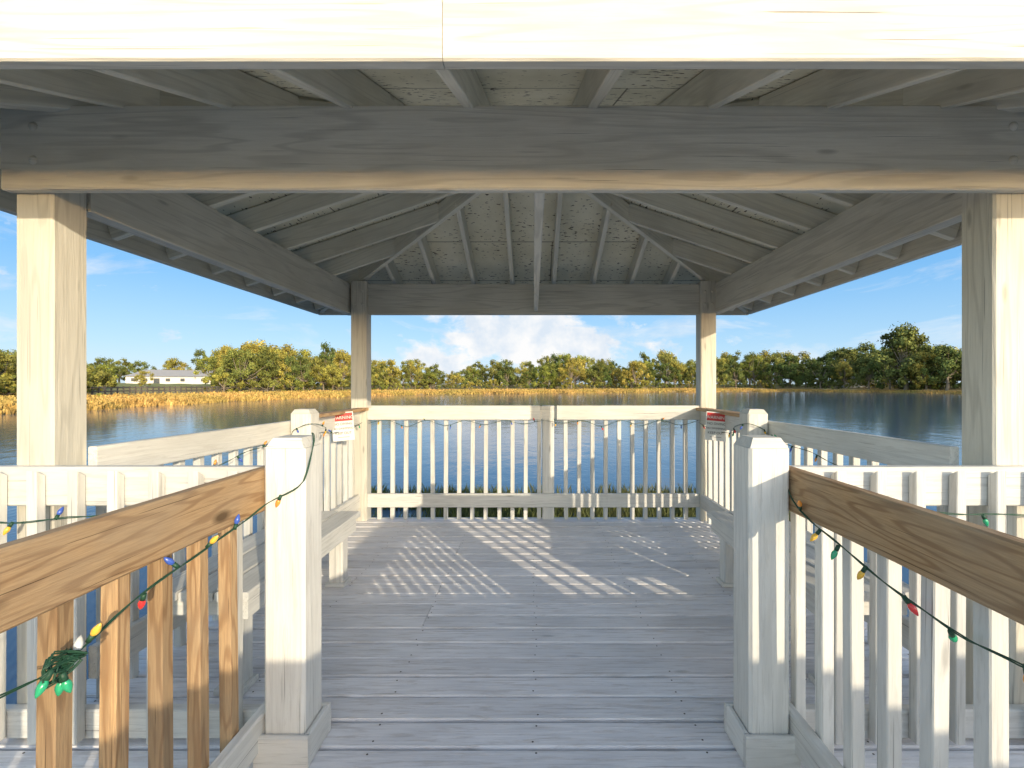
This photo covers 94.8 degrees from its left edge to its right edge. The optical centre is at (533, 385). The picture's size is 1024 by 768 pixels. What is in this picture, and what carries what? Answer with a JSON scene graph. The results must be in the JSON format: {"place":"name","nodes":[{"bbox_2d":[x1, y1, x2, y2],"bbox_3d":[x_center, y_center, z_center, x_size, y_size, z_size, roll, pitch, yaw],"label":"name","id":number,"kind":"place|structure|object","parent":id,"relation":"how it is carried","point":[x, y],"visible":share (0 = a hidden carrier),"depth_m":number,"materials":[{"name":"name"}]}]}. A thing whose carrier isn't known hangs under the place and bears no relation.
{"place":"outdoors","nodes":[
{"label":"outdoors","id":0,"kind":"place"},
{"bbox_2d":[0,391,961,703],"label":"lake water","id":1,"kind":"structure","parent":0,"point":[922,417],"depth_m":24.48,"materials":[{"name":"blue liquid"}]},
{"bbox_2d":[0,388,961,414],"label":"shore reeds","id":2,"kind":"object","parent":1,"relation":"in","point":[8,404],"visible":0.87,"depth_m":80.43,"materials":[{"name":"yellow plant"}]},
{"bbox_2d":[0,0,1023,703],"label":"gazebo","id":3,"kind":"object","parent":1,"relation":"in","point":[362,162],"visible":0.98,"depth_m":1.70,"materials":[{"name":"white paint"}]},
{"bbox_2d":[0,506,96,534],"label":"string lights","id":4,"kind":"object","parent":3,"relation":"attached to","point":[6,530],"visible":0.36,"depth_m":1.65,"materials":[{"name":"green plastic"}]},
{"bbox_2d":[213,421,359,464],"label":"string lights","id":5,"kind":"object","parent":3,"relation":"attached to","point":[238,457],"visible":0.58,"depth_m":2.89,"materials":[{"name":"green plastic"}]},
{"bbox_2d":[332,411,354,441],"bbox_3d":[-1.601,0.330,3.954,0.178,0.271,0.016,-4,-3,-18],"label":"warning sign","id":6,"kind":"object","parent":3,"relation":"attached to","point":[344,426],"visible":0.99,"depth_m":3.95,"materials":[{"name":"white plastic"}]},
{"bbox_2d":[0,517,1023,767],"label":"wooden deck","id":7,"kind":"structure","parent":3,"relation":"attached to","point":[526,643],"depth_m":2.27,"materials":[{"name":"grey wood"}]},
{"bbox_2d":[146,511,360,695],"bbox_3d":[-1.388,1.075,2.555,0.436,0.449,1.250,0,0,0],"label":"wooden bench","id":8,"kind":"object","parent":7,"relation":"on","point":[338,528],"visible":0.48,"depth_m":2.21,"materials":[{"name":"white wood"}]},
{"bbox_2d":[0,405,1023,744],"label":"gazebo railing","id":9,"kind":"object","parent":7,"relation":"on","point":[130,473],"visible":0.46,"depth_m":1.98,"materials":[{"name":"white wood"}]},
{"bbox_2d":[707,511,908,684],"bbox_3d":[1.388,1.075,2.555,0.436,0.449,1.250,0,0,0],"label":"wooden bench","id":10,"kind":"object","parent":7,"relation":"on","point":[722,525],"visible":0.27,"depth_m":2.66,"materials":[{"name":"white wood"}]},
{"bbox_2d":[371,417,697,429],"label":"string lights","id":11,"kind":"object","parent":3,"relation":"attached to","point":[532,422],"visible":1,"depth_m":4.51,"materials":[{"name":"green plastic"}]},
{"bbox_2d":[705,408,726,441],"bbox_3d":[1.534,0.330,3.954,0.176,0.271,0.016,4,-3,18],"label":"warning sign","id":12,"kind":"object","parent":3,"relation":"attached to","point":[715,426],"visible":0.97,"depth_m":3.95,"materials":[{"name":"white plastic"}]},
{"bbox_2d":[700,423,835,464],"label":"string lights","id":13,"kind":"object","parent":3,"relation":"attached to","point":[790,449],"visible":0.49,"depth_m":3.17,"materials":[{"name":"green plastic"}]},
{"bbox_2d":[939,512,1023,526],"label":"string lights","id":14,"kind":"object","parent":3,"relation":"attached to","point":[985,521],"visible":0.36,"depth_m":1.65,"materials":[{"name":"green plastic"}]},
{"bbox_2d":[0,211,961,383],"label":"sky","id":15,"kind":"structure","parent":0,"point":[139,308],"materials":[{"name":"blue"}]},
{"bbox_2d":[87,383,961,408],"bbox_3d":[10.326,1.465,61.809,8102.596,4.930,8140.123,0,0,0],"label":"ground","id":16,"kind":"structure","parent":0,"point":[347,388],"depth_m":134.63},
{"bbox_2d":[88,364,118,389],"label":"oak tree","id":17,"kind":"object","parent":16,"relation":"on","point":[102,367],"visible":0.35,"depth_m":69.60,"materials":[{"name":"green plant"}]},
{"bbox_2d":[7,386,227,394],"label":"shore fence","id":18,"kind":"object","parent":16,"relation":"on","point":[158,390],"visible":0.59,"depth_m":65.59,"materials":[{"name":"wood"}]},
{"bbox_2d":[133,370,153,386],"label":"oak tree","id":19,"kind":"object","parent":16,"relation":"on","point":[141,377],"visible":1,"depth_m":81.83,"materials":[{"name":"green plant"}]},
{"bbox_2d":[125,370,212,383],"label":"white house","id":20,"kind":"structure","parent":16,"relation":"on","point":[174,376],"depth_m":124.81,"materials":[{"name":"paint"}]},
{"bbox_2d":[193,355,226,384],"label":"oak tree","id":21,"kind":"object","parent":16,"relation":"on","point":[205,369],"visible":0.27,"depth_m":92.31,"materials":[{"name":"green plant"}]},
{"bbox_2d":[0,339,961,396],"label":"distant trees","id":22,"kind":"object","parent":16,"relation":"on","point":[269,367],"visible":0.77,"depth_m":149.15,"materials":[{"name":"green plant"}]},
{"bbox_2d":[842,377,873,387],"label":"white house","id":23,"kind":"structure","parent":16,"relation":"on","point":[856,384],"depth_m":177.49,"materials":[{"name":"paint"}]},
{"bbox_2d":[851,356,885,388],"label":"oak tree","id":24,"kind":"object","parent":16,"relation":"on","point":[865,370],"visible":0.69,"depth_m":167.94,"materials":[{"name":"green plant"}]},
{"bbox_2d":[871,321,938,389],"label":"oak tree","id":25,"kind":"object","parent":16,"relation":"on","point":[905,339],"visible":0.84,"depth_m":150.01,"materials":[{"name":"green plant"}]},
{"bbox_2d":[920,344,961,390],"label":"oak tree","id":26,"kind":"object","parent":16,"relation":"on","point":[945,370],"visible":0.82,"depth_m":137.76,"materials":[{"name":"green plant"}]},
{"bbox_2d":[323,482,790,521],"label":"lake grass","id":27,"kind":"structure","parent":0,"point":[518,511],"depth_m":8.30,"materials":[{"name":"plant"}]},
{"bbox_3d":[3.100,2.557,-3.754,8.200,2.486,10.518,0,0,0],"label":"boardwalk","id":28,"kind":"object","parent":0,"visible":0},
{"bbox_2d":[0,435,330,767],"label":"walkway railing","id":29,"kind":"object","parent":28,"relation":"on","point":[47,577],"visible":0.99,"depth_m":1.37,"materials":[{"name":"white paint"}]},
{"bbox_2d":[34,635,87,698],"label":"string lights","id":30,"kind":"object","parent":29,"relation":"attached to","point":[68,660],"visible":1,"depth_m":0.90,"materials":[{"name":"green plastic"}]},
{"bbox_2d":[0,433,314,698],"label":"string lights","id":31,"kind":"object","parent":29,"relation":"attached to","point":[96,630],"visible":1,"depth_m":1.18,"materials":[{"name":"green plastic"}]},
{"bbox_2d":[724,435,1023,767],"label":"walkway railing","id":32,"kind":"object","parent":28,"relation":"on","point":[766,725],"visible":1,"depth_m":1.37,"materials":[{"name":"white paint"}]},
{"bbox_2d":[771,435,1023,681],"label":"string lights","id":33,"kind":"object","parent":32,"relation":"attached to","point":[912,608],"visible":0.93,"depth_m":1.11,"materials":[{"name":"green plastic"}]}
]}

